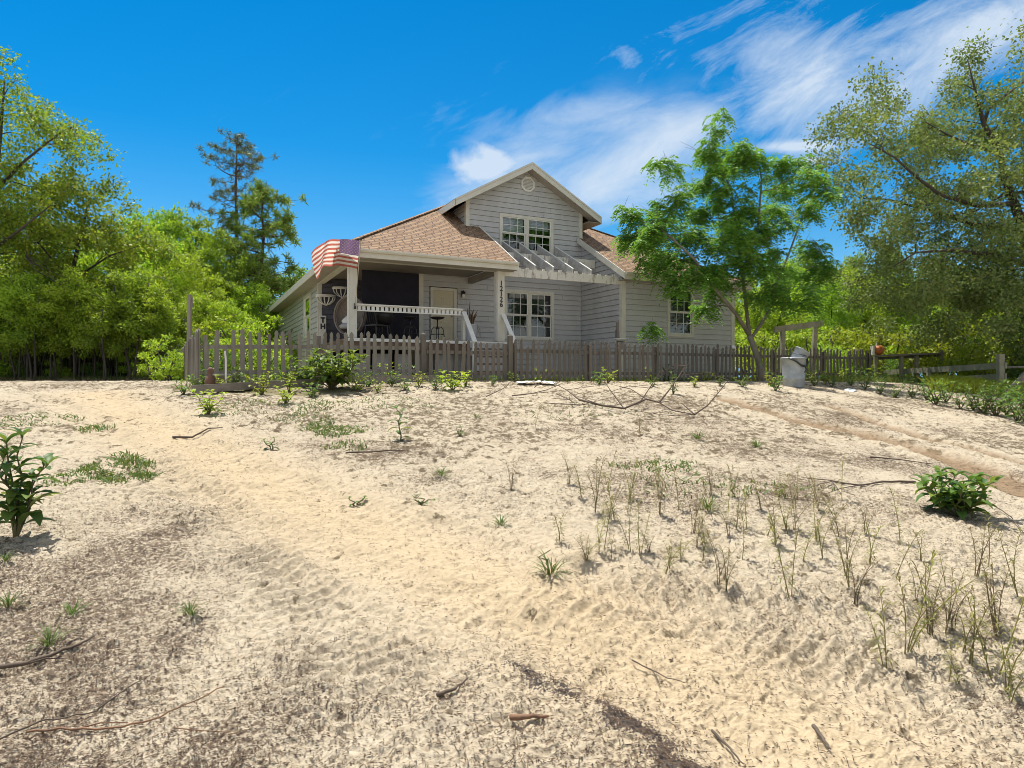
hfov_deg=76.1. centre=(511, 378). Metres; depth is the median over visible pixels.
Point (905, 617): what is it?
thin weed
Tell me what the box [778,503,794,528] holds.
thin weed
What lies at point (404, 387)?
fence weed
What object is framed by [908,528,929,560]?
thin weed
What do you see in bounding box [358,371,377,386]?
fence weed
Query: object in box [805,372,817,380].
fence weed
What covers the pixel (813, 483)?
thin weed
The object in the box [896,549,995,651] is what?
thin weed
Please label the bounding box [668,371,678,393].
leafy weed
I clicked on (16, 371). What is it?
shrub
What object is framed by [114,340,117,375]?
bare stem
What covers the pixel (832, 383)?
edge weed
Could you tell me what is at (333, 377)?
leafy bush
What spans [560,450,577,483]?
thin weed
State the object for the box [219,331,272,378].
shrub
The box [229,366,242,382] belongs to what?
fence weed
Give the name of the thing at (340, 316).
pod chair
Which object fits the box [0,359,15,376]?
shrub
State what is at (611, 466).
thin weed
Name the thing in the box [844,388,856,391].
plaster scrap
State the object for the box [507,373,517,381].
fence weed
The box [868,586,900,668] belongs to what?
thin weed
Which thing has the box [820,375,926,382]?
garden grass
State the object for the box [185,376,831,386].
yard grass
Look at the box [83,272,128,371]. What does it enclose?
sapling
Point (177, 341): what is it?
sapling
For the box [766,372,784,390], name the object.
leafy weed
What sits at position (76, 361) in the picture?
bare stem
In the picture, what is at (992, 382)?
edge weed
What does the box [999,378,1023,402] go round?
edge weed
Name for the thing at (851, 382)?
edge weed
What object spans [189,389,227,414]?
leafy weed
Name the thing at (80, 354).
sapling
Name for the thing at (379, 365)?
fence weed
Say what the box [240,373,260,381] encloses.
fence weed
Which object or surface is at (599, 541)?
thin weed
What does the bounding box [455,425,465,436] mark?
leafy weed
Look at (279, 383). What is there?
landscape timber
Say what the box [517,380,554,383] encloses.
plastic sheet
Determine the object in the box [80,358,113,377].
shrub
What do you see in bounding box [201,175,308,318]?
full pine
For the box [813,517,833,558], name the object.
thin weed
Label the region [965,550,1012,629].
thin weed
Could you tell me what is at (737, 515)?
thin weed
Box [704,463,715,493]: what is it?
thin weed
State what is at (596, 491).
thin weed
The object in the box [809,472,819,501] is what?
thin weed
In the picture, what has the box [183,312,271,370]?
shrub
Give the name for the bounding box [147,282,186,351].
sapling
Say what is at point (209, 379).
garden ornament
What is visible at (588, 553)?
thin weed
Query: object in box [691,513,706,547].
thin weed
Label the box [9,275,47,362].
sapling
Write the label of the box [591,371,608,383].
fence weed
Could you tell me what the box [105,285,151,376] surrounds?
sapling
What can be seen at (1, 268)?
woodland oak
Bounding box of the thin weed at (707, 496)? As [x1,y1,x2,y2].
[695,475,716,519]
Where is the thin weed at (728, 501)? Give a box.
[723,483,734,517]
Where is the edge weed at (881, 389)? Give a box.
[873,377,886,393]
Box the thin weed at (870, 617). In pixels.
[859,605,887,665]
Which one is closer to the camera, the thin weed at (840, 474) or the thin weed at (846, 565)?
the thin weed at (846, 565)
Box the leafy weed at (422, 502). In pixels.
[412,494,437,505]
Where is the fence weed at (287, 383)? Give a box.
[280,371,298,391]
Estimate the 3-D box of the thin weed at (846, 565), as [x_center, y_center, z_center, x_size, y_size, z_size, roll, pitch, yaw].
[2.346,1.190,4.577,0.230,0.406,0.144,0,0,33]
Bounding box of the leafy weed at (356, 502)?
[348,495,367,506]
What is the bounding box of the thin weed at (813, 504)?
[809,499,831,541]
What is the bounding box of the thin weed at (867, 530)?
[860,522,887,563]
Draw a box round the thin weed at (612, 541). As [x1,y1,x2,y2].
[606,533,615,557]
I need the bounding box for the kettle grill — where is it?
[375,308,393,338]
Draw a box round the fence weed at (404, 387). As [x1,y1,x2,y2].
[397,377,411,390]
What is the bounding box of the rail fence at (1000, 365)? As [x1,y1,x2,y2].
[878,354,1006,383]
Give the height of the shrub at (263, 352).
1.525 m
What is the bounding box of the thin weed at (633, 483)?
[625,474,641,496]
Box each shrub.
[0,358,33,379]
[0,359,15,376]
[15,353,58,375]
[43,355,78,378]
[49,353,101,375]
[80,353,146,375]
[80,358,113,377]
[115,352,147,376]
[127,344,182,374]
[136,346,173,380]
[142,332,183,380]
[153,353,180,380]
[154,331,228,371]
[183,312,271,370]
[186,344,238,378]
[214,314,295,378]
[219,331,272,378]
[228,349,289,380]
[244,311,297,377]
[735,327,796,377]
[735,329,769,375]
[735,337,777,376]
[747,331,809,376]
[778,328,844,371]
[805,320,854,370]
[805,340,835,379]
[810,323,887,372]
[824,345,864,372]
[839,353,872,374]
[840,340,896,372]
[849,326,920,368]
[875,319,929,376]
[878,352,910,376]
[892,326,963,375]
[904,352,942,376]
[920,319,999,375]
[923,341,987,375]
[926,332,1015,374]
[948,311,1023,377]
[954,338,1021,375]
[986,322,1023,379]
[991,341,1023,373]
[994,350,1023,379]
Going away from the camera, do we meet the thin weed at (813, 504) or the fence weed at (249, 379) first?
the thin weed at (813, 504)
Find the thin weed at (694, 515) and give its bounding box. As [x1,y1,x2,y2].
[686,490,707,532]
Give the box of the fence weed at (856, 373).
[844,366,864,379]
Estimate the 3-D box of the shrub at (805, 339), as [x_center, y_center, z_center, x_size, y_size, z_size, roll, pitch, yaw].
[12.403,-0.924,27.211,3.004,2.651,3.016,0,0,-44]
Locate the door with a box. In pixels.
[434,290,453,339]
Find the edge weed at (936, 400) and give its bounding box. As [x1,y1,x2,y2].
[920,379,953,404]
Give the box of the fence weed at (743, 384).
[731,376,749,386]
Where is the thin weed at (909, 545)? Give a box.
[888,529,923,578]
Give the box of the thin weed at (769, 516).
[761,513,796,598]
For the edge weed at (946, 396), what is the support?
on the ground at (254, 486)
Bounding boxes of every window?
[303,293,311,338]
[487,287,553,340]
[499,213,553,254]
[667,287,693,336]
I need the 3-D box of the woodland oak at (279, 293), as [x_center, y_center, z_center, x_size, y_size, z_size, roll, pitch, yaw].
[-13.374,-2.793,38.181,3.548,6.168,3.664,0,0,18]
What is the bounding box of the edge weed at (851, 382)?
[844,371,857,385]
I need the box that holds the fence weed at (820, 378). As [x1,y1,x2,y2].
[806,372,825,385]
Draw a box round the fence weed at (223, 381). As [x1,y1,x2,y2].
[215,374,230,383]
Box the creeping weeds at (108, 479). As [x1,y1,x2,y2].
[0,394,834,498]
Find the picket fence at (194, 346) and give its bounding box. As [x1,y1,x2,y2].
[179,328,207,384]
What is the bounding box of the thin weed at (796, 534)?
[782,524,808,595]
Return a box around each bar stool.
[403,316,417,338]
[430,316,444,339]
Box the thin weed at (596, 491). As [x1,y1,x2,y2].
[586,454,607,511]
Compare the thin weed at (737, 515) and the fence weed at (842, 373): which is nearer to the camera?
the thin weed at (737, 515)
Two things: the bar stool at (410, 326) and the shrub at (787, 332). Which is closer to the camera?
the bar stool at (410, 326)
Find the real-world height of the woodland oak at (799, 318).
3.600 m
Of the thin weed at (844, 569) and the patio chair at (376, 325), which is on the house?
the patio chair at (376, 325)
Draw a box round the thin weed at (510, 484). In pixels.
[506,456,523,489]
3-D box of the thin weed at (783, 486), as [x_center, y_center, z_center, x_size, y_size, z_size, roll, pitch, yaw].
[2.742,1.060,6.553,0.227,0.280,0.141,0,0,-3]
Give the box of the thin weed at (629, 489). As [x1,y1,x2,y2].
[618,457,639,500]
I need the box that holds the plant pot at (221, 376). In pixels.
[212,374,230,383]
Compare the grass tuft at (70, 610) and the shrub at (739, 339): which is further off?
the shrub at (739, 339)
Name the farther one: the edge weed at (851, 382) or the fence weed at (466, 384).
the edge weed at (851, 382)
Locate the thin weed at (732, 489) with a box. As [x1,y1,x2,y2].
[725,463,739,494]
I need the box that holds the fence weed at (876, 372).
[867,365,884,377]
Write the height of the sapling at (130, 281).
4.464 m
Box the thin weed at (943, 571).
[935,551,950,584]
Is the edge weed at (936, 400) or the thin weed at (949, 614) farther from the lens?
the edge weed at (936, 400)
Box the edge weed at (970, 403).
[955,384,988,409]
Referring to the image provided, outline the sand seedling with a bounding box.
[388,405,411,440]
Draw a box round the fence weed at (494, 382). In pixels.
[490,375,496,385]
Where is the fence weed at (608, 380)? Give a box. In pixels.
[601,367,617,382]
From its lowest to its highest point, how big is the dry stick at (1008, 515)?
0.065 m
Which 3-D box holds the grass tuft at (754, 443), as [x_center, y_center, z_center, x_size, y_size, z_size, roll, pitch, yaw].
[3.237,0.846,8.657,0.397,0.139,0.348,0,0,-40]
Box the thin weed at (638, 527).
[630,499,649,556]
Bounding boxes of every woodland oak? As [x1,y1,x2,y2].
[0,210,41,275]
[0,264,10,275]
[2,354,44,369]
[8,220,107,272]
[64,244,125,277]
[77,212,179,375]
[112,232,198,314]
[117,202,223,280]
[138,265,184,298]
[150,250,231,325]
[153,211,242,292]
[170,230,259,312]
[173,290,232,355]
[199,268,252,325]
[203,296,252,340]
[222,277,279,341]
[230,252,288,335]
[264,283,292,337]
[283,267,312,293]
[731,272,769,372]
[735,281,804,354]
[736,265,773,329]
[752,256,820,346]
[780,275,855,346]
[784,311,827,348]
[792,249,818,272]
[802,280,866,345]
[820,263,875,348]
[822,249,893,349]
[845,272,922,351]
[869,280,943,375]
[872,248,916,307]
[926,273,998,348]
[964,275,1023,343]
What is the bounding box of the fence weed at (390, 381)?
[383,370,399,385]
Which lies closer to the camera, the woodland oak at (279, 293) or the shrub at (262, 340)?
the shrub at (262, 340)
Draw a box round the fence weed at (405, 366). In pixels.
[398,363,414,374]
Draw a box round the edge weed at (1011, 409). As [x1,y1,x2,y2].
[997,389,1023,421]
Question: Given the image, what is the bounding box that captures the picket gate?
[426,337,507,380]
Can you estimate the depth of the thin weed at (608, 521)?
5.01 m
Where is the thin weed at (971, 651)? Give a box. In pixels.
[954,584,998,665]
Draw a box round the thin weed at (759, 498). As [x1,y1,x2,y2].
[744,468,762,510]
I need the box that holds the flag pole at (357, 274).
[354,238,361,308]
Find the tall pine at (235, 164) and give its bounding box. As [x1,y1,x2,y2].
[187,126,279,273]
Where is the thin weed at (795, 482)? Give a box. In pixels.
[783,466,802,499]
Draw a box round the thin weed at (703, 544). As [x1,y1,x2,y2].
[696,529,713,560]
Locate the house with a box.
[267,162,753,380]
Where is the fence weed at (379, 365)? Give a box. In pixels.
[377,362,393,374]
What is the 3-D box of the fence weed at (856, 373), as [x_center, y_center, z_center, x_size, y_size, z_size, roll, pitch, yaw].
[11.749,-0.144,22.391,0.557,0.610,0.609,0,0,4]
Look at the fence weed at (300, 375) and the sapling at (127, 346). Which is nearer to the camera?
the fence weed at (300, 375)
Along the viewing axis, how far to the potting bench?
24.43 m
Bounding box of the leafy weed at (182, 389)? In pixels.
[170,375,191,394]
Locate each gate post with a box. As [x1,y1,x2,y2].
[420,333,425,374]
[507,334,512,380]
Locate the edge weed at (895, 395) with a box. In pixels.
[888,384,904,397]
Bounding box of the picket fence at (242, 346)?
[203,328,419,381]
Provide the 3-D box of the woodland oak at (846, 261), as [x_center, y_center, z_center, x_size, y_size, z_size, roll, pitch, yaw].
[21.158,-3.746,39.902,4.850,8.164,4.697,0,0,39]
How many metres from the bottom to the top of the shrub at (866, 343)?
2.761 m
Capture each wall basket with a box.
[316,294,335,305]
[332,286,346,297]
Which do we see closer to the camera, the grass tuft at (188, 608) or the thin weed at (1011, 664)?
the thin weed at (1011, 664)
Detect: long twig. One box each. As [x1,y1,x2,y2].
[0,671,156,739]
[26,686,224,732]
[174,727,235,733]
[632,659,684,686]
[711,729,743,763]
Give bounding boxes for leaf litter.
[0,380,1023,767]
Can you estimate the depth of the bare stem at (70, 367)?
25.34 m
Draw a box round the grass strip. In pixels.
[0,374,176,380]
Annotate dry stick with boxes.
[346,450,404,453]
[436,677,467,696]
[811,724,830,749]
[870,456,931,463]
[994,506,1023,532]
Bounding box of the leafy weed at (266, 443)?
[260,437,279,449]
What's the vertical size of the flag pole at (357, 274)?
1.780 m
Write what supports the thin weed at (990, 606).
on the ground at (254, 486)
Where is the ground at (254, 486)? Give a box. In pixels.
[0,380,1023,767]
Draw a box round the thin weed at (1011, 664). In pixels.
[985,615,1023,691]
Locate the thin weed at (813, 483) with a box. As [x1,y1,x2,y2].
[804,472,825,510]
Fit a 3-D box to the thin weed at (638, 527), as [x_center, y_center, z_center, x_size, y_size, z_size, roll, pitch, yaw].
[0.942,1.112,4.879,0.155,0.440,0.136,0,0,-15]
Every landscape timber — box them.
[191,381,257,392]
[258,379,323,388]
[355,375,450,382]
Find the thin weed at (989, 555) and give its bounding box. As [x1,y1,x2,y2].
[978,511,997,566]
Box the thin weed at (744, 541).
[740,514,751,559]
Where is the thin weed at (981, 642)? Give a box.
[957,586,1001,679]
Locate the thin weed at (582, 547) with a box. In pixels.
[571,534,590,560]
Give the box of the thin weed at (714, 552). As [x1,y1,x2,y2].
[701,523,736,584]
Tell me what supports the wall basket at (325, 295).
attached to the house
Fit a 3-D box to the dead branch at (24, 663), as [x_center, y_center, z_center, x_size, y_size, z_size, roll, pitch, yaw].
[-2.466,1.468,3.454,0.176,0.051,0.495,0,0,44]
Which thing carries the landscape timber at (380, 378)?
on the ground at (254, 486)
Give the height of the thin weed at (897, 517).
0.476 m
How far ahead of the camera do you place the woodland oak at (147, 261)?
30.63 m
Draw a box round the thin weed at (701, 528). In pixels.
[691,514,707,541]
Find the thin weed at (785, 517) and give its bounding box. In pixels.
[779,504,794,528]
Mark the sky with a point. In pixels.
(384, 113)
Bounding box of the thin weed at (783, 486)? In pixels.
[778,471,790,498]
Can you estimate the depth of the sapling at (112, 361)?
26.57 m
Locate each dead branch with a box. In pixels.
[0,635,94,668]
[172,427,222,437]
[803,477,915,494]
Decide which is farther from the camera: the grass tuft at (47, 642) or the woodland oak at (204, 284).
the woodland oak at (204, 284)
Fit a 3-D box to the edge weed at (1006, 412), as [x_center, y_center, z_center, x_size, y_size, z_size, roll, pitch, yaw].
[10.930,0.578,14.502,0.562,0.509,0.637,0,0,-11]
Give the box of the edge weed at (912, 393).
[901,378,922,397]
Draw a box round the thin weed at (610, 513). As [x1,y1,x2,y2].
[603,485,626,518]
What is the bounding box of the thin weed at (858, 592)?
[843,554,885,605]
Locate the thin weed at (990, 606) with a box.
[976,572,1004,637]
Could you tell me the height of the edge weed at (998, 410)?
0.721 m
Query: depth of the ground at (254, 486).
4.56 m
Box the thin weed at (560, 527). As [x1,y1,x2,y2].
[553,512,567,541]
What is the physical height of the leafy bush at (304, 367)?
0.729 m
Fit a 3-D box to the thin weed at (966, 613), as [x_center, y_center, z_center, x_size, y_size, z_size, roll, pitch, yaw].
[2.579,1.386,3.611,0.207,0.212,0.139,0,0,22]
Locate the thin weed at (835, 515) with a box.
[823,503,848,528]
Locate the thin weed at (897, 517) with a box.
[889,487,909,544]
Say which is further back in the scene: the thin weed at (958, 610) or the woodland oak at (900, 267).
the woodland oak at (900, 267)
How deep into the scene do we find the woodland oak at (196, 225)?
35.50 m
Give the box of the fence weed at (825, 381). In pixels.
[820,371,831,384]
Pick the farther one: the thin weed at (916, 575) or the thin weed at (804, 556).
the thin weed at (804, 556)
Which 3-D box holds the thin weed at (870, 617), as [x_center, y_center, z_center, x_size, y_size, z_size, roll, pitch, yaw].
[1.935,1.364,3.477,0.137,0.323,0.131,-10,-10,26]
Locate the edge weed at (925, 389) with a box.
[915,379,935,399]
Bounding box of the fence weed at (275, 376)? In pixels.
[261,367,283,380]
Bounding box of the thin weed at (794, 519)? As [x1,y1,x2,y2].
[784,485,811,528]
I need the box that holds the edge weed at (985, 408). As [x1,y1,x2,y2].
[962,380,1002,413]
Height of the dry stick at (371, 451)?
0.035 m
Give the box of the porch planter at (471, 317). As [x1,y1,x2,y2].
[465,304,480,340]
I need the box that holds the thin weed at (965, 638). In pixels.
[950,612,987,652]
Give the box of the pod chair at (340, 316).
[333,296,366,335]
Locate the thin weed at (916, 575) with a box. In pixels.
[898,550,931,600]
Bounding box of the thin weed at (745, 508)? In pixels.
[741,485,748,527]
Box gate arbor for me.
[773,320,823,379]
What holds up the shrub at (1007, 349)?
on the ground at (254, 486)
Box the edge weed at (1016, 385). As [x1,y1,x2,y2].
[1002,380,1023,408]
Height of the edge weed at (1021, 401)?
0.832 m
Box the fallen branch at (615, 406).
[486,359,727,415]
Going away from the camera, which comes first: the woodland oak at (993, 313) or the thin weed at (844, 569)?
the thin weed at (844, 569)
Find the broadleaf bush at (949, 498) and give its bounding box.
[911,465,1003,519]
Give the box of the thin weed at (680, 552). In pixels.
[675,531,693,559]
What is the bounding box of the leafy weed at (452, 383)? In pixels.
[437,370,468,389]
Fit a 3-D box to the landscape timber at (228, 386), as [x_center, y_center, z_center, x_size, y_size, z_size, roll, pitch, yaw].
[-5.652,0.164,12.900,1.196,0.223,0.140,0,0,-30]
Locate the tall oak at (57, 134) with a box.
[0,45,126,273]
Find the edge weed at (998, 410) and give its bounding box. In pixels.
[976,384,1013,416]
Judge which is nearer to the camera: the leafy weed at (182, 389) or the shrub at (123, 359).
the leafy weed at (182, 389)
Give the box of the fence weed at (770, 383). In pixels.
[764,373,778,386]
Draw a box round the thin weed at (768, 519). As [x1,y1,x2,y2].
[762,495,781,544]
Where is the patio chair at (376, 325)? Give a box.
[362,312,388,338]
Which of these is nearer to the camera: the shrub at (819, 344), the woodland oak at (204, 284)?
the shrub at (819, 344)
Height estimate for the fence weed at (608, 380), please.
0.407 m
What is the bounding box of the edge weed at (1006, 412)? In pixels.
[995,393,1019,414]
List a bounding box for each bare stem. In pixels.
[36,350,45,377]
[41,349,48,375]
[63,343,72,372]
[75,349,79,376]
[99,346,110,375]
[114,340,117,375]
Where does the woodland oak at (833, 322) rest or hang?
on the ground at (254, 486)
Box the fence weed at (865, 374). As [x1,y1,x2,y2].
[858,367,876,377]
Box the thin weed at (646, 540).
[636,526,655,552]
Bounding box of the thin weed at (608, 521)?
[601,495,616,546]
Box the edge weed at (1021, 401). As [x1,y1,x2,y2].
[1002,391,1023,422]
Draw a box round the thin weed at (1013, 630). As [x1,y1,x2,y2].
[987,570,1023,674]
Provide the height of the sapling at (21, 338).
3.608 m
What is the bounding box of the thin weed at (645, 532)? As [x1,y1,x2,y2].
[637,512,652,553]
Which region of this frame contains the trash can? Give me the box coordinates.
[780,357,808,387]
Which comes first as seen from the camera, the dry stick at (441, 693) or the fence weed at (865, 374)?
the dry stick at (441, 693)
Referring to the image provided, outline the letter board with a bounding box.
[319,316,325,343]
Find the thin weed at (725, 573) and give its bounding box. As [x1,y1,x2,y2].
[715,544,740,590]
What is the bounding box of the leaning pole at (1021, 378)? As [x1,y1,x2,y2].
[1005,372,1023,391]
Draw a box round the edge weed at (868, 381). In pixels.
[853,371,874,389]
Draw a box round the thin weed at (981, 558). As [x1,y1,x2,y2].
[967,522,1005,577]
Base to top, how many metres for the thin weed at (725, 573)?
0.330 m
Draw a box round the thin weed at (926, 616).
[909,558,947,634]
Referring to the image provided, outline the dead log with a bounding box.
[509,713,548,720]
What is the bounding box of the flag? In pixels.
[311,239,359,278]
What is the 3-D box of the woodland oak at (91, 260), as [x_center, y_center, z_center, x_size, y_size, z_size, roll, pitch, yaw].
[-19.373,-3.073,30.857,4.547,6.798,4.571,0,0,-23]
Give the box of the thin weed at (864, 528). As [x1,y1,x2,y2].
[854,505,875,534]
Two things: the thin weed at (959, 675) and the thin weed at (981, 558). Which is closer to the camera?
the thin weed at (959, 675)
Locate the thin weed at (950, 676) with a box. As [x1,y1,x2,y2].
[940,630,963,682]
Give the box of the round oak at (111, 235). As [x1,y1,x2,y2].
[0,142,183,374]
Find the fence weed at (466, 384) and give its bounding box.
[458,371,471,386]
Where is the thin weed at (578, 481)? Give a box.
[571,465,584,497]
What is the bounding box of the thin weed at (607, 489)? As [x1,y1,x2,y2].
[601,472,619,518]
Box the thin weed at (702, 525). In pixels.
[698,501,711,543]
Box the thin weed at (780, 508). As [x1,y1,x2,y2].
[772,483,791,533]
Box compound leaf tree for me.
[609,105,847,380]
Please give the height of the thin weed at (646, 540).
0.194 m
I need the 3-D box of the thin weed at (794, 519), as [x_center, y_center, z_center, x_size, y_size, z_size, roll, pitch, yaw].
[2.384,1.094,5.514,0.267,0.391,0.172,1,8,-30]
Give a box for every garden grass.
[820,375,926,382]
[916,373,1023,397]
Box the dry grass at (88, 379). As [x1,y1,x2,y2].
[0,376,161,380]
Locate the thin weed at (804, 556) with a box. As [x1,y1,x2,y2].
[797,530,820,561]
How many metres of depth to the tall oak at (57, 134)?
23.92 m
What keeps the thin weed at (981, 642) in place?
on the ground at (254, 486)
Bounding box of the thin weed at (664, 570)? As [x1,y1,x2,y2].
[660,545,683,573]
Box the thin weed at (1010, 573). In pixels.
[996,527,1022,595]
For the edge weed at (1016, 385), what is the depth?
15.85 m
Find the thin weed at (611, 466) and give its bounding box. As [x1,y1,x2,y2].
[605,450,616,484]
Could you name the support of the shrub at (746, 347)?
on the ground at (254, 486)
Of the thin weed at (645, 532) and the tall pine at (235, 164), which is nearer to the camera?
the thin weed at (645, 532)
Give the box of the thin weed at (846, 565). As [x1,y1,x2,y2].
[830,522,862,575]
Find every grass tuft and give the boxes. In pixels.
[0,548,20,561]
[0,587,30,607]
[22,622,84,650]
[53,598,94,616]
[171,596,207,615]
[429,465,449,478]
[485,515,509,526]
[527,549,574,577]
[538,549,550,573]
[686,429,708,439]
[690,494,726,510]
[748,438,766,447]
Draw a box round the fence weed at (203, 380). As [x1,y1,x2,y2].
[192,369,207,384]
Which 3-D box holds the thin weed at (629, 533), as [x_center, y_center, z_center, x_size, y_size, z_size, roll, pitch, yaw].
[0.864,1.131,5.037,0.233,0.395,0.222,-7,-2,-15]
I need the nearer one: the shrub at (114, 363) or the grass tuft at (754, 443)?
the grass tuft at (754, 443)
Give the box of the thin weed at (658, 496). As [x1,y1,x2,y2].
[650,465,666,514]
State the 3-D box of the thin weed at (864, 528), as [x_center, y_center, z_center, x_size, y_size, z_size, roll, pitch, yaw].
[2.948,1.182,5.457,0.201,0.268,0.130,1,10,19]
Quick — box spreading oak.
[780,11,1023,365]
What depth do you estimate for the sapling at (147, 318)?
22.95 m
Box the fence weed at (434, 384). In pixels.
[426,372,442,388]
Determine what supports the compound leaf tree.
on the ground at (254, 486)
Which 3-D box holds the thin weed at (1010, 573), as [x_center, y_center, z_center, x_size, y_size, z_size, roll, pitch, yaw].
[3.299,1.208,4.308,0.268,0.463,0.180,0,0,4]
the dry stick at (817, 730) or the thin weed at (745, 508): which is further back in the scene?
the thin weed at (745, 508)
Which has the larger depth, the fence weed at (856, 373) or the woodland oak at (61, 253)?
the woodland oak at (61, 253)
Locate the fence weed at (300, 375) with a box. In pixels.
[293,368,310,384]
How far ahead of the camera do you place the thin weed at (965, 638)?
3.49 m
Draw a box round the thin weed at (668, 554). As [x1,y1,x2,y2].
[662,540,677,568]
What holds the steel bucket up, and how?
in the trash can
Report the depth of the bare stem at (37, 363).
25.56 m
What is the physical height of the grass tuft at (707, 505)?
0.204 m
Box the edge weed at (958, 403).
[948,390,970,408]
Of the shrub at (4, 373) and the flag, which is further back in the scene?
the shrub at (4, 373)
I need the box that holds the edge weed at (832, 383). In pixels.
[824,373,838,386]
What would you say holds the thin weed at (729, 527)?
on the ground at (254, 486)
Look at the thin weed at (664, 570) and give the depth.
4.52 m
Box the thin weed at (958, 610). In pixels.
[937,585,973,630]
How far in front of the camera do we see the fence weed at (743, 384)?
15.60 m
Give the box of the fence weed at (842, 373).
[835,368,847,380]
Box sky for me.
[0,0,1023,376]
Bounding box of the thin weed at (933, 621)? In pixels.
[920,589,946,634]
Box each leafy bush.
[283,348,368,389]
[289,356,320,378]
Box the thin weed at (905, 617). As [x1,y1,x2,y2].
[892,575,951,652]
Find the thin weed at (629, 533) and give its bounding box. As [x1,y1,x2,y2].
[610,499,636,551]
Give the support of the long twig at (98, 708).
on the ground at (254, 486)
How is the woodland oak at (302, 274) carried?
on the ground at (254, 486)
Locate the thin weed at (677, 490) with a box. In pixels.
[672,467,684,509]
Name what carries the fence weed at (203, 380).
on the ground at (254, 486)
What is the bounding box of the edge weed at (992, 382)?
[975,380,998,399]
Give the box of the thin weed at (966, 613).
[958,607,998,648]
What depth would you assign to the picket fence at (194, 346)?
15.56 m
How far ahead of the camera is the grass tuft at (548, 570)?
4.67 m
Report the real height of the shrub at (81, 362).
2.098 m
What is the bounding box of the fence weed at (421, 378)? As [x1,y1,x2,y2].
[412,371,424,386]
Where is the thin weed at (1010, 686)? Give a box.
[994,645,1023,701]
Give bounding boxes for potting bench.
[871,350,944,376]
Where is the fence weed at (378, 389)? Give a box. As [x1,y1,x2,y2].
[372,380,384,392]
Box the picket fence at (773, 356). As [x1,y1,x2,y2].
[513,338,870,381]
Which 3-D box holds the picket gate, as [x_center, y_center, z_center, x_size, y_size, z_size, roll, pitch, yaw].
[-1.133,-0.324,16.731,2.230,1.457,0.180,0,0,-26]
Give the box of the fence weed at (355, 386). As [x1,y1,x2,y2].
[349,372,369,390]
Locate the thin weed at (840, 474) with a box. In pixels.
[833,454,848,496]
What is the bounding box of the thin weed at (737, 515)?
[730,490,749,528]
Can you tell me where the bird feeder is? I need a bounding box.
[615,322,627,379]
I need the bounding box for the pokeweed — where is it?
[0,427,63,537]
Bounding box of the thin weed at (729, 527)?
[719,511,734,535]
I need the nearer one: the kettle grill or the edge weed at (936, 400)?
the edge weed at (936, 400)
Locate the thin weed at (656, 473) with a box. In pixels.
[651,454,663,492]
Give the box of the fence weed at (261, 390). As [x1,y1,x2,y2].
[245,371,272,395]
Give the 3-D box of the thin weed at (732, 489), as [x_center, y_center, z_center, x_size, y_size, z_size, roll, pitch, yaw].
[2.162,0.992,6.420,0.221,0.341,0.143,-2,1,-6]
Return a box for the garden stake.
[224,351,226,382]
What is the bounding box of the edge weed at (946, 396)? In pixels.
[935,378,961,401]
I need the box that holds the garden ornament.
[204,367,215,384]
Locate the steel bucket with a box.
[791,346,809,356]
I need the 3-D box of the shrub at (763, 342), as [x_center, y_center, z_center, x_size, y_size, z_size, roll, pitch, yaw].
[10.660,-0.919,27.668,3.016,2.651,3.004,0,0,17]
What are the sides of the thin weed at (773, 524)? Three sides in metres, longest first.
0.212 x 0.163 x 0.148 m
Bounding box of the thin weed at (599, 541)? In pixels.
[592,517,607,551]
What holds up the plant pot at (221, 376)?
on the ground at (254, 486)
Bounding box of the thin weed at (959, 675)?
[939,643,970,683]
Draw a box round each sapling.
[0,270,59,380]
[0,277,23,348]
[0,285,65,380]
[0,304,40,379]
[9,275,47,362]
[12,287,81,380]
[14,348,48,376]
[20,298,73,380]
[26,264,113,379]
[31,293,44,375]
[35,271,72,372]
[55,300,106,378]
[62,291,109,377]
[65,296,132,380]
[70,287,99,371]
[83,264,172,379]
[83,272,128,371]
[87,301,143,378]
[88,273,103,369]
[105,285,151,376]
[107,340,141,374]
[108,278,124,375]
[113,280,181,379]
[123,296,185,370]
[133,293,180,355]
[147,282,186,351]
[158,306,195,352]
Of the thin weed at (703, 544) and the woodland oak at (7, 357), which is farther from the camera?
the woodland oak at (7, 357)
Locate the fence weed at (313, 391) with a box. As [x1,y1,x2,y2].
[302,382,321,396]
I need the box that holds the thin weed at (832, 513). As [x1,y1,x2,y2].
[822,492,843,536]
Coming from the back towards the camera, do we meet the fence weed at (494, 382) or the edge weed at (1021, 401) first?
the fence weed at (494, 382)
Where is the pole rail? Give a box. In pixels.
[1007,366,1023,367]
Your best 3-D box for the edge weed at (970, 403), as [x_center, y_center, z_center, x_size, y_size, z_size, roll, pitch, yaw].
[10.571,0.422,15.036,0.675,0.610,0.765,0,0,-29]
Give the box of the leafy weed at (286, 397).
[273,386,300,403]
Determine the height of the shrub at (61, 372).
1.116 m
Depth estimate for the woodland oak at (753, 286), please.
43.52 m
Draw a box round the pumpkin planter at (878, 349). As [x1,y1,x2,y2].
[870,343,884,354]
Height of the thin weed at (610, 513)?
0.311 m
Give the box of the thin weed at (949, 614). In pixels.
[936,567,973,632]
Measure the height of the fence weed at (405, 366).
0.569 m
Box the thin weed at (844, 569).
[831,533,862,587]
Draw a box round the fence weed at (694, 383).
[690,376,697,386]
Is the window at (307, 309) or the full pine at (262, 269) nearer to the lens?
the window at (307, 309)
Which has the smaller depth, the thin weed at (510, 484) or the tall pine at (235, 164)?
the thin weed at (510, 484)
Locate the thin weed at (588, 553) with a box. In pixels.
[582,538,600,560]
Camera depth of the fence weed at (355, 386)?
13.16 m
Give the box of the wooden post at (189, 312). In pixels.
[186,294,192,381]
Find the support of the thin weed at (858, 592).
on the ground at (254, 486)
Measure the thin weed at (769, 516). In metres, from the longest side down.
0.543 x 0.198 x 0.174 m
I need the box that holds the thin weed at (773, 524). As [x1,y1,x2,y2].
[764,514,783,534]

